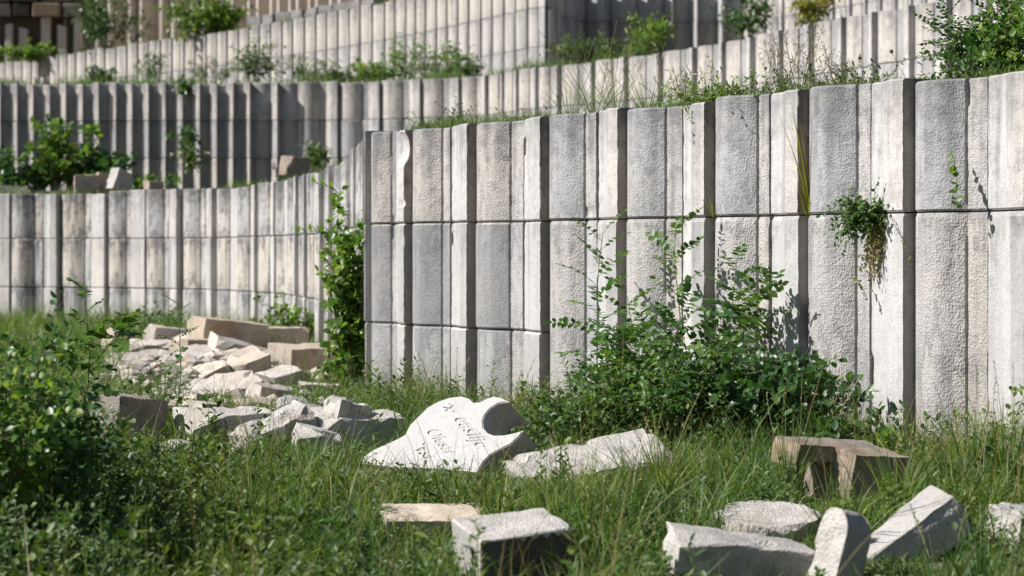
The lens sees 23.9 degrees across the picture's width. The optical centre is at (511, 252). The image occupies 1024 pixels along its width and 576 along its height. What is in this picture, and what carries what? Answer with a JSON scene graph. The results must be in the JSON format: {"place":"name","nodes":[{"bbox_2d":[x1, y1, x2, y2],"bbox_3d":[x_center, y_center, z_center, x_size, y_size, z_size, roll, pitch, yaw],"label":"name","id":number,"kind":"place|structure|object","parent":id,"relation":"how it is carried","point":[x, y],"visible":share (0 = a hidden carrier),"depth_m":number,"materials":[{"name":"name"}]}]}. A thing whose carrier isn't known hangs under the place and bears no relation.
{"place":"outdoors","nodes":[
{"label":"outdoors","id":0,"kind":"place"},
{"bbox_2d":[31,190,72,193],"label":"terrace ground","id":1,"kind":"structure","parent":0,"point":[56,192],"depth_m":43.10,"materials":[{"name":"green plant"}]},
{"bbox_2d":[0,130,63,193],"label":"shrub","id":2,"kind":"object","parent":1,"relation":"on","point":[9,175],"visible":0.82,"depth_m":39.84,"materials":[{"name":"green plant"}]},
{"bbox_2d":[15,113,120,193],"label":"shrub","id":3,"kind":"object","parent":1,"relation":"on","point":[50,142],"visible":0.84,"depth_m":39.81,"materials":[{"name":"green plant"}]},
{"bbox_2d":[73,174,98,193],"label":"stone block","id":4,"kind":"object","parent":1,"relation":"on","point":[86,182],"depth_m":37.47,"materials":[{"name":"beige stone"}]},
{"bbox_2d":[45,142,139,185],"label":"shrub","id":5,"kind":"object","parent":1,"relation":"on","point":[95,167],"visible":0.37,"depth_m":39.80,"materials":[{"name":"green plant"}]},
{"bbox_2d":[104,168,133,190],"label":"broken stone","id":6,"kind":"object","parent":1,"relation":"on","point":[119,179],"visible":0.82,"depth_m":37.50,"materials":[{"name":"white stone"}]},
{"bbox_2d":[0,159,342,193],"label":"terrace grass","id":7,"kind":"structure","parent":1,"relation":"on","point":[74,192],"depth_m":36.25,"materials":[{"name":"green plant"}]},
{"bbox_2d":[279,156,310,176],"bbox_3d":[-3.410,-1.356,38.000,0.410,0.319,0.347,4,-2,-24],"label":"stone block","id":8,"kind":"object","parent":1,"relation":"on","point":[292,165],"depth_m":37.86,"materials":[{"name":"brown stone"}]},
{"bbox_2d":[0,0,1023,190],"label":"retaining wall","id":9,"kind":"structure","parent":1,"relation":"on","point":[249,131],"depth_m":44.57,"materials":[{"name":"concrete"}]},
{"bbox_2d":[165,124,201,153],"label":"shrub","id":10,"kind":"object","parent":9,"relation":"on","point":[191,135],"visible":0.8,"depth_m":44.15,"materials":[{"name":"green plant"}]},
{"bbox_2d":[169,139,209,175],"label":"shrub","id":11,"kind":"object","parent":9,"relation":"on","point":[189,162],"visible":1,"depth_m":42.97,"materials":[{"name":"green plant"}]},
{"bbox_2d":[297,140,332,171],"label":"shrub","id":12,"kind":"object","parent":9,"relation":"on","point":[315,152],"visible":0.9,"depth_m":40.94,"materials":[{"name":"green plant"}]},
{"bbox_2d":[400,62,1023,129],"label":"wall top grass","id":13,"kind":"structure","parent":1,"relation":"on","point":[449,124],"depth_m":16.26,"materials":[{"name":"green plant"}]},
{"bbox_2d":[711,52,853,114],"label":"shrub","id":14,"kind":"object","parent":1,"relation":"on","point":[769,89],"visible":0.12,"depth_m":14.08,"materials":[{"name":"green plant"}]},
{"bbox_2d":[761,0,824,87],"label":"twiggy weed","id":15,"kind":"object","parent":1,"relation":"on","point":[810,47],"visible":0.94,"depth_m":13.94,"materials":[{"name":"green plant"}]},
{"bbox_2d":[913,0,1008,75],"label":"locust bush","id":16,"kind":"object","parent":1,"relation":"on","point":[970,39],"visible":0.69,"depth_m":13.07,"materials":[{"name":"green plant"}]},
{"bbox_2d":[913,26,1023,79],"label":"shrub","id":17,"kind":"object","parent":1,"relation":"on","point":[956,68],"visible":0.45,"depth_m":12.83,"materials":[{"name":"green plant"}]},
{"bbox_2d":[950,0,1023,72],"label":"shrub","id":18,"kind":"object","parent":1,"relation":"on","point":[1012,38],"visible":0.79,"depth_m":12.81,"materials":[{"name":"green plant"}]},
{"bbox_2d":[955,0,1023,52],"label":"locust bush","id":19,"kind":"object","parent":1,"relation":"on","point":[1004,3],"visible":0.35,"depth_m":13.17,"materials":[{"name":"green plant"}]},
{"bbox_2d":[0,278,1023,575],"bbox_3d":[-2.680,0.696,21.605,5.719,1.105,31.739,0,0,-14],"label":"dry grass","id":20,"kind":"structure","parent":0,"point":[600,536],"depth_m":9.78,"materials":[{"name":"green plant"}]},
{"bbox_2d":[0,287,1023,575],"bbox_3d":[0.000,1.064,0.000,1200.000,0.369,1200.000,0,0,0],"label":"ground","id":21,"kind":"structure","parent":0,"point":[935,565],"depth_m":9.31,"materials":[{"name":"green plant"}]},
{"bbox_2d":[0,317,86,547],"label":"shrub","id":22,"kind":"object","parent":21,"relation":"on","point":[30,436],"visible":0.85,"depth_m":8.56,"materials":[{"name":"green plant"}]},
{"bbox_2d":[0,290,141,532],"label":"shrub","id":23,"kind":"object","parent":21,"relation":"on","point":[89,455],"visible":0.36,"depth_m":9.22,"materials":[{"name":"green plant"}]},
{"bbox_2d":[0,483,161,575],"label":"shrub","id":24,"kind":"object","parent":21,"relation":"on","point":[9,548],"visible":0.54,"depth_m":8.16,"materials":[{"name":"green plant"}]},
{"bbox_2d":[21,368,144,494],"bbox_3d":[-2.086,0.834,10.242,0.898,0.720,1.144,0,0,17],"label":"shrub","id":25,"kind":"object","parent":21,"relation":"on","point":[122,425],"visible":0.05,"depth_m":10.25,"materials":[{"name":"green plant"}]},
{"bbox_2d":[30,277,145,399],"bbox_3d":[-2.014,0.602,11.438,0.523,0.976,0.457,0,0,0],"label":"round leaved sapling","id":26,"kind":"object","parent":21,"relation":"on","point":[121,329],"visible":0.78,"depth_m":11.48,"materials":[{"name":"green plant"}]},
{"bbox_2d":[19,362,183,420],"bbox_3d":[-2.471,0.930,14.470,1.310,0.538,1.225,0,0,43],"label":"shrub","id":27,"kind":"object","parent":21,"relation":"on","point":[140,391],"visible":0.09,"depth_m":14.65,"materials":[{"name":"green plant"}]},
{"bbox_2d":[89,393,167,444],"bbox_3d":[-2.140,0.934,13.404,0.338,0.300,0.332,9,-2,-42],"label":"stone block","id":28,"kind":"object","parent":21,"relation":"on","point":[128,404],"depth_m":13.29,"materials":[{"name":"grey stone"}]},
{"bbox_2d":[98,297,184,337],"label":"shrub","id":29,"kind":"object","parent":21,"relation":"on","point":[154,313],"visible":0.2,"depth_m":31.00,"materials":[{"name":"green plant"}]},
{"bbox_2d":[142,324,186,339],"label":"broken stone","id":30,"kind":"object","parent":21,"relation":"on","point":[152,331],"visible":0.45,"depth_m":24.84,"materials":[{"name":"beige stone"}]},
{"bbox_2d":[157,295,205,402],"bbox_3d":[-2.120,0.690,15.531,0.305,0.844,0.404,0,0,0],"label":"thin sapling","id":31,"kind":"object","parent":21,"relation":"on","point":[179,357],"visible":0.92,"depth_m":15.49,"materials":[{"name":"green plant"}]},
{"bbox_2d":[193,360,230,377],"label":"broken stone","id":32,"kind":"object","parent":21,"relation":"on","point":[215,368],"visible":0.28,"depth_m":18.74,"materials":[{"name":"beige stone"}]},
{"bbox_2d":[172,406,271,440],"bbox_3d":[-1.601,0.993,13.496,0.522,0.247,0.361,0,5,-24],"label":"stone block","id":33,"kind":"object","parent":21,"relation":"on","point":[229,414],"depth_m":13.38,"materials":[{"name":"white stone"}]},
{"bbox_2d":[186,370,263,392],"bbox_3d":[-2.083,1.048,17.605,0.530,0.256,0.423,-11,20,-20],"label":"broken stone","id":34,"kind":"object","parent":21,"relation":"on","point":[242,378],"visible":0.3,"depth_m":17.58,"materials":[{"name":"beige stone"}]},
{"bbox_2d":[207,331,250,350],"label":"broken stone","id":35,"kind":"object","parent":21,"relation":"on","point":[216,341],"visible":0.16,"depth_m":20.35,"materials":[{"name":"beige stone"}]},
{"bbox_2d":[74,348,400,452],"bbox_3d":[-2.532,0.968,19.778,3.700,0.361,13.606,0,0,0],"label":"rubble","id":36,"kind":"object","parent":21,"relation":"on","point":[217,354],"visible":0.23,"depth_m":19.00,"materials":[{"name":"beige stone"}]},
{"bbox_2d":[185,316,268,347],"bbox_3d":[-2.770,0.793,23.493,0.676,0.300,0.504,7,-1,-28],"label":"stone block","id":37,"kind":"object","parent":36,"relation":"on","point":[253,333],"depth_m":23.31,"materials":[{"name":"beige stone"}]},
{"bbox_2d":[226,345,271,373],"bbox_3d":[-2.071,0.974,19.001,0.339,0.367,0.320,-23,25,-28],"label":"broken stone","id":38,"kind":"object","parent":21,"relation":"on","point":[245,358],"visible":0.33,"depth_m":18.88,"materials":[{"name":"beige stone"}]},
{"bbox_2d":[229,418,284,447],"bbox_3d":[-1.388,1.023,13.200,0.247,0.159,0.224,-17,20,-35],"label":"broken stone","id":39,"kind":"object","parent":21,"relation":"on","point":[247,425],"visible":0.37,"depth_m":13.17,"materials":[{"name":"white stone"}]},
{"bbox_2d":[245,382,293,396],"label":"broken stone","id":40,"kind":"object","parent":21,"relation":"on","point":[264,388],"visible":0.46,"depth_m":17.12,"materials":[{"name":"beige stone"}]},
{"bbox_2d":[254,365,308,389],"bbox_3d":[-1.772,0.995,18.601,0.339,0.200,0.288,-13,16,-39],"label":"broken stone","id":41,"kind":"object","parent":21,"relation":"on","point":[283,372],"visible":0.37,"depth_m":18.52,"materials":[{"name":"beige stone"}]},
{"bbox_2d":[250,291,314,339],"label":"shrub","id":42,"kind":"object","parent":21,"relation":"on","point":[289,314],"visible":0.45,"depth_m":27.45,"materials":[{"name":"green plant"}]},
{"bbox_2d":[266,326,308,347],"bbox_3d":[-2.444,0.944,25.006,0.587,0.366,0.508,0,0,-26],"label":"stone block","id":43,"kind":"object","parent":21,"relation":"on","point":[299,334],"depth_m":24.82,"materials":[{"name":"beige stone"}]},
{"bbox_2d":[264,400,316,442],"bbox_3d":[-1.252,0.999,13.401,0.307,0.251,0.268,-25,26,-28],"label":"broken stone","id":44,"kind":"object","parent":21,"relation":"on","point":[304,414],"visible":0.33,"depth_m":13.35,"materials":[{"name":"white stone"}]},
{"bbox_2d":[268,343,335,372],"bbox_3d":[-1.691,0.939,19.997,0.532,0.364,0.476,0,3,-30],"label":"stone block","id":45,"kind":"object","parent":21,"relation":"on","point":[288,352],"depth_m":19.79,"materials":[{"name":"beige stone"}]},
{"bbox_2d":[290,422,342,451],"bbox_3d":[-1.059,1.029,13.097,0.262,0.152,0.223,15,6,-16],"label":"broken stone","id":46,"kind":"object","parent":21,"relation":"on","point":[305,433],"visible":0.45,"depth_m":13.03,"materials":[{"name":"white stone"}]},
{"bbox_2d":[296,175,382,387],"bbox_3d":[-1.210,0.265,18.624,0.762,1.739,0.763,0,0,33],"label":"climbing shrub","id":47,"kind":"object","parent":21,"relation":"on","point":[345,303],"visible":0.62,"depth_m":18.46,"materials":[{"name":"green plant"}]},
{"bbox_2d":[308,407,405,447],"bbox_3d":[-0.877,1.000,13.551,0.489,0.228,0.363,2,4,-18],"label":"stone block","id":48,"kind":"object","parent":21,"relation":"on","point":[349,422],"depth_m":13.43,"materials":[{"name":"white stone"}]},
{"bbox_2d":[323,395,371,418],"bbox_3d":[-0.937,0.896,13.552,0.235,0.159,0.201,16,0,-39],"label":"broken stone","id":49,"kind":"object","parent":48,"relation":"on","point":[340,406],"visible":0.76,"depth_m":13.49,"materials":[{"name":"white stone"}]},
{"bbox_2d":[372,502,483,536],"bbox_3d":[-0.316,1.080,9.753,0.471,0.084,0.361,1,6,-12],"label":"stone slab","id":50,"kind":"object","parent":21,"relation":"on","point":[424,511],"depth_m":9.72,"materials":[{"name":"beige stone"}]},
{"bbox_2d":[362,397,537,471],"bbox_3d":[-0.326,1.060,12.377,0.971,0.673,0.200,0,-37,39],"label":"grave marker","id":51,"kind":"object","parent":21,"relation":"on","point":[489,418],"visible":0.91,"depth_m":12.34,"materials":[{"name":"white stone"}]},
{"bbox_2d":[0,313,1023,575],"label":"ground cover","id":52,"kind":"object","parent":21,"relation":"on","point":[380,475],"visible":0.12,"depth_m":9.64,"materials":[{"name":"green plant"}]},
{"bbox_2d":[0,71,1023,454],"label":"retaining wall","id":53,"kind":"structure","parent":21,"relation":"on","point":[470,233],"depth_m":15.03,"materials":[{"name":"concrete"}]},
{"bbox_2d":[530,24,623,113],"bbox_3d":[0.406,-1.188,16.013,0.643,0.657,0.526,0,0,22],"label":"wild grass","id":54,"kind":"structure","parent":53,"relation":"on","point":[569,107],"depth_m":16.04,"materials":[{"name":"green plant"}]},
{"bbox_2d":[538,22,647,112],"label":"wild grass","id":55,"kind":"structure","parent":53,"relation":"on","point":[589,109],"depth_m":15.78,"materials":[{"name":"green plant"}]},
{"bbox_2d":[572,38,649,109],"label":"wild grass","id":56,"kind":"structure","parent":53,"relation":"on","point":[614,103],"depth_m":15.55,"materials":[{"name":"green plant"}]},
{"bbox_2d":[602,44,687,107],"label":"wild grass","id":57,"kind":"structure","parent":53,"relation":"on","point":[641,103],"depth_m":15.26,"materials":[{"name":"green plant"}]},
{"bbox_2d":[653,56,792,122],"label":"shrub","id":58,"kind":"object","parent":53,"relation":"on","point":[712,96],"visible":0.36,"depth_m":14.46,"materials":[{"name":"green plant"}]},
{"bbox_2d":[787,54,905,89],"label":"grass","id":59,"kind":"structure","parent":53,"relation":"on","point":[852,74],"depth_m":13.50,"materials":[{"name":"green plant"}]},
{"bbox_2d":[816,177,889,291],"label":"wall plant","id":60,"kind":"object","parent":53,"relation":"attached to","point":[859,214],"depth_m":12.88,"materials":[{"name":"green plant"}]},
{"bbox_2d":[2,360,1022,575],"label":"weed stalks","id":61,"kind":"object","parent":21,"relation":"on","point":[222,557],"visible":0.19,"depth_m":9.19,"materials":[{"name":"green plant"}]},
{"bbox_2d":[451,508,576,575],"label":"stone block","id":62,"kind":"object","parent":21,"relation":"on","point":[525,523],"depth_m":8.64,"materials":[{"name":"white stone"}]},
{"bbox_2d":[544,208,630,407],"bbox_3d":[0.443,0.422,14.510,0.605,1.392,0.598,0,0,0],"label":"locust sapling","id":63,"kind":"object","parent":21,"relation":"on","point":[610,283],"visible":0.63,"depth_m":14.55,"materials":[{"name":"green plant"}]},
{"bbox_2d":[501,428,676,484],"bbox_3d":[0.379,1.023,11.607,0.792,0.121,0.413,-11,19,-20],"label":"stone slab","id":64,"kind":"object","parent":21,"relation":"on","point":[579,457],"depth_m":11.62,"materials":[{"name":"white stone"}]},
{"bbox_2d":[511,352,679,448],"bbox_3d":[0.534,0.888,12.911,1.203,0.736,1.083,0,0,0],"label":"shrub","id":65,"kind":"object","parent":21,"relation":"on","point":[548,407],"visible":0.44,"depth_m":12.76,"materials":[{"name":"green plant"}]},
{"bbox_2d":[556,308,663,407],"bbox_3d":[0.530,0.701,13.491,0.624,0.796,0.620,0,0,28],"label":"locust sapling","id":66,"kind":"object","parent":21,"relation":"on","point":[590,367],"visible":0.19,"depth_m":13.47,"materials":[{"name":"green plant"}]},
{"bbox_2d":[571,518,657,575],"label":"grass tuft","id":67,"kind":"object","parent":21,"relation":"on","point":[621,567],"visible":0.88,"depth_m":8.03,"materials":[{"name":"green plant"}]},
{"bbox_2d":[586,276,696,404],"bbox_3d":[0.723,0.614,13.387,0.669,0.967,0.779,0,0,0],"label":"locust sapling","id":68,"kind":"object","parent":21,"relation":"on","point":[631,335],"visible":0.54,"depth_m":13.33,"materials":[{"name":"green plant"}]},
{"bbox_2d":[625,411,709,486],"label":"grass tuft","id":69,"kind":"object","parent":21,"relation":"on","point":[664,449],"visible":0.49,"depth_m":10.89,"materials":[{"name":"green plant"}]},
{"bbox_2d":[626,207,726,388],"bbox_3d":[0.988,0.415,13.981,0.673,1.365,0.583,0,0,-42],"label":"locust sapling","id":70,"kind":"object","parent":21,"relation":"on","point":[685,287],"visible":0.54,"depth_m":14.03,"materials":[{"name":"green plant"}]},
{"bbox_2d":[575,308,797,457],"bbox_3d":[0.948,0.725,12.737,1.234,0.878,0.946,0,0,0],"label":"shrub","id":71,"kind":"object","parent":21,"relation":"on","point":[681,368],"visible":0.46,"depth_m":12.59,"materials":[{"name":"green plant"}]},
{"bbox_2d":[677,243,790,368],"bbox_3d":[1.247,0.524,13.576,0.636,1.153,0.791,0,0,0],"label":"locust sapling","id":72,"kind":"object","parent":21,"relation":"on","point":[744,320],"visible":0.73,"depth_m":13.50,"materials":[{"name":"green plant"}]},
{"bbox_2d":[662,521,814,575],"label":"stone slab","id":73,"kind":"object","parent":21,"relation":"on","point":[791,557],"depth_m":8.50,"materials":[{"name":"white stone"}]},
{"bbox_2d":[624,336,879,449],"bbox_3d":[1.227,0.826,12.469,1.315,0.798,1.037,0,0,0],"label":"shrub","id":74,"kind":"object","parent":21,"relation":"on","point":[738,399],"visible":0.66,"depth_m":12.33,"materials":[{"name":"green plant"}]},
{"bbox_2d":[714,500,819,541],"bbox_3d":[1.002,1.057,9.499,0.416,0.076,0.444,1,7,0],"label":"stone disc","id":75,"kind":"object","parent":21,"relation":"on","point":[780,518],"visible":0.77,"depth_m":9.41,"materials":[{"name":"white stone"}]},
{"bbox_2d":[725,375,825,494],"bbox_3d":[1.171,0.817,10.584,0.481,0.568,0.394,0,0,0],"label":"grass tuft","id":76,"kind":"object","parent":21,"relation":"on","point":[799,470],"visible":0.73,"depth_m":10.60,"materials":[{"name":"green plant"}]},
{"bbox_2d":[807,507,870,575],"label":"rounded stone","id":77,"kind":"object","parent":21,"relation":"on","point":[843,534],"visible":0.98,"depth_m":8.40,"materials":[{"name":"white stone"}]},
{"bbox_2d":[783,386,896,449],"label":"shrub","id":78,"kind":"object","parent":21,"relation":"on","point":[836,424],"visible":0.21,"depth_m":11.94,"materials":[{"name":"green plant"}]},
{"bbox_2d":[771,435,911,501],"bbox_3d":[1.449,1.010,10.771,0.480,0.318,0.428,5,5,-24],"label":"stone block","id":79,"kind":"object","parent":21,"relation":"on","point":[842,448],"depth_m":10.69,"materials":[{"name":"brown stone"}]},
{"bbox_2d":[853,417,946,514],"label":"grass tuft","id":80,"kind":"object","parent":21,"relation":"on","point":[906,479],"visible":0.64,"depth_m":9.57,"materials":[{"name":"green plant"}]},
{"bbox_2d":[867,485,972,565],"bbox_3d":[1.483,1.056,8.948,0.408,0.177,0.202,-35,14,-12],"label":"stone slab","id":81,"kind":"object","parent":21,"relation":"on","point":[899,527],"depth_m":8.88,"materials":[{"name":"white stone"}]},
{"bbox_2d":[901,504,989,575],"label":"grass tuft","id":82,"kind":"object","parent":21,"relation":"on","point":[950,568],"visible":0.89,"depth_m":8.02,"materials":[{"name":"green plant"}]},
{"bbox_2d":[914,404,991,492],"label":"grass tuft","id":83,"kind":"object","parent":21,"relation":"on","point":[945,453],"visible":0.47,"depth_m":10.28,"materials":[{"name":"green plant"}]},
{"bbox_2d":[911,364,1011,474],"bbox_3d":[2.068,0.801,10.925,0.412,0.621,0.468,0,0,-33],"label":"grass tuft","id":84,"kind":"object","parent":21,"relation":"on","point":[957,445],"visible":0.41,"depth_m":10.89,"materials":[{"name":"green plant"}]},
{"bbox_2d":[929,447,1023,575],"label":"grass tuft","id":85,"kind":"object","parent":21,"relation":"on","point":[981,570],"visible":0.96,"depth_m":7.91,"materials":[{"name":"green plant"}]},
{"bbox_2d":[941,384,1023,452],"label":"shrub","id":86,"kind":"object","parent":21,"relation":"on","point":[1021,387],"visible":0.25,"depth_m":11.35,"materials":[{"name":"green plant"}]},
{"bbox_2d":[953,353,1023,492],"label":"grass tuft","id":87,"kind":"object","parent":21,"relation":"on","point":[1001,451],"visible":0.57,"depth_m":10.40,"materials":[{"name":"green plant"}]},
{"bbox_2d":[981,502,1023,548],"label":"stone block","id":88,"kind":"object","parent":21,"relation":"on","point":[1004,509],"depth_m":9.15,"materials":[{"name":"white stone"}]},
{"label":"terrace ground","id":89,"kind":"structure","parent":0,"visible":0},
{"bbox_2d":[131,48,170,82],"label":"shrub","id":90,"kind":"object","parent":89,"relation":"on","point":[154,70],"visible":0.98,"depth_m":46.18,"materials":[{"name":"green plant"}]},
{"bbox_2d":[187,56,240,84],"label":"shrub","id":91,"kind":"object","parent":89,"relation":"on","point":[226,73],"visible":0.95,"depth_m":46.16,"materials":[{"name":"green plant"}]},
{"bbox_2d":[227,24,289,82],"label":"shrub","id":92,"kind":"object","parent":89,"relation":"on","point":[255,62],"visible":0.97,"depth_m":46.08,"materials":[{"name":"green plant"}]},
{"bbox_2d":[268,54,358,81],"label":"shrub","id":93,"kind":"object","parent":89,"relation":"on","point":[301,68],"visible":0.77,"depth_m":46.14,"materials":[{"name":"green plant"}]},
{"bbox_2d":[0,45,653,85],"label":"terrace grass","id":94,"kind":"structure","parent":89,"relation":"on","point":[530,65],"depth_m":44.98,"materials":[{"name":"green plant"}]},
{"bbox_2d":[342,52,405,82],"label":"shrub","id":95,"kind":"object","parent":89,"relation":"on","point":[368,73],"visible":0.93,"depth_m":46.12,"materials":[{"name":"green plant"}]},
{"bbox_2d":[377,12,434,79],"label":"shrub","id":96,"kind":"object","parent":89,"relation":"on","point":[400,53],"visible":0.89,"depth_m":46.11,"materials":[{"name":"green plant"}]},
{"bbox_2d":[391,38,461,77],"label":"shrub","id":97,"kind":"object","parent":89,"relation":"on","point":[429,66],"visible":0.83,"depth_m":46.09,"materials":[{"name":"green plant"}]},
{"bbox_2d":[438,40,486,77],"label":"shrub","id":98,"kind":"object","parent":89,"relation":"on","point":[474,69],"visible":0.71,"depth_m":46.12,"materials":[{"name":"green plant"}]},
{"bbox_2d":[0,0,939,85],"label":"retaining wall","id":99,"kind":"structure","parent":89,"relation":"on","point":[500,33],"depth_m":54.24,"materials":[{"name":"concrete"}]},
{"bbox_2d":[0,38,58,63],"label":"shrub","id":100,"kind":"object","parent":99,"relation":"on","point":[29,53],"visible":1,"depth_m":72.82,"materials":[{"name":"green plant"}]},
{"bbox_2d":[708,0,777,40],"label":"shrub","id":101,"kind":"object","parent":99,"relation":"hanging from","point":[752,20],"visible":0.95,"depth_m":49.94,"materials":[{"name":"green plant"}]},
{"bbox_2d":[783,0,842,26],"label":"shrub","id":102,"kind":"object","parent":99,"relation":"attached to","point":[808,9],"visible":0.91,"depth_m":46.88,"materials":[{"name":"green plant"}]},
{"bbox_2d":[544,30,656,63],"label":"shrub","id":103,"kind":"object","parent":89,"relation":"on","point":[581,49],"visible":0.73,"depth_m":44.47,"materials":[{"name":"green plant"}]},
{"bbox_2d":[620,8,676,55],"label":"shrub","id":104,"kind":"object","parent":89,"relation":"on","point":[647,33],"visible":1,"depth_m":43.43,"materials":[{"name":"green plant"}]},
{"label":"terrace ground","id":105,"kind":"structure","parent":0,"visible":0},
{"bbox_2d":[0,0,107,62],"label":"ruined wall","id":106,"kind":"structure","parent":105,"relation":"on","point":[36,21],"depth_m":82.83,"materials":[{"name":"concrete"}]},
{"bbox_2d":[65,0,155,51],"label":"shrub","id":107,"kind":"object","parent":105,"relation":"on","point":[100,21],"visible":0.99,"depth_m":70.54,"materials":[{"name":"green plant"}]},
{"bbox_2d":[151,0,257,41],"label":"shrub","id":108,"kind":"object","parent":105,"relation":"on","point":[214,16],"visible":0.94,"depth_m":65.74,"materials":[{"name":"green plant"}]},
{"bbox_2d":[64,0,690,54],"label":"retaining wall","id":109,"kind":"structure","parent":105,"relation":"on","point":[159,18],"depth_m":81.43,"materials":[{"name":"concrete"}]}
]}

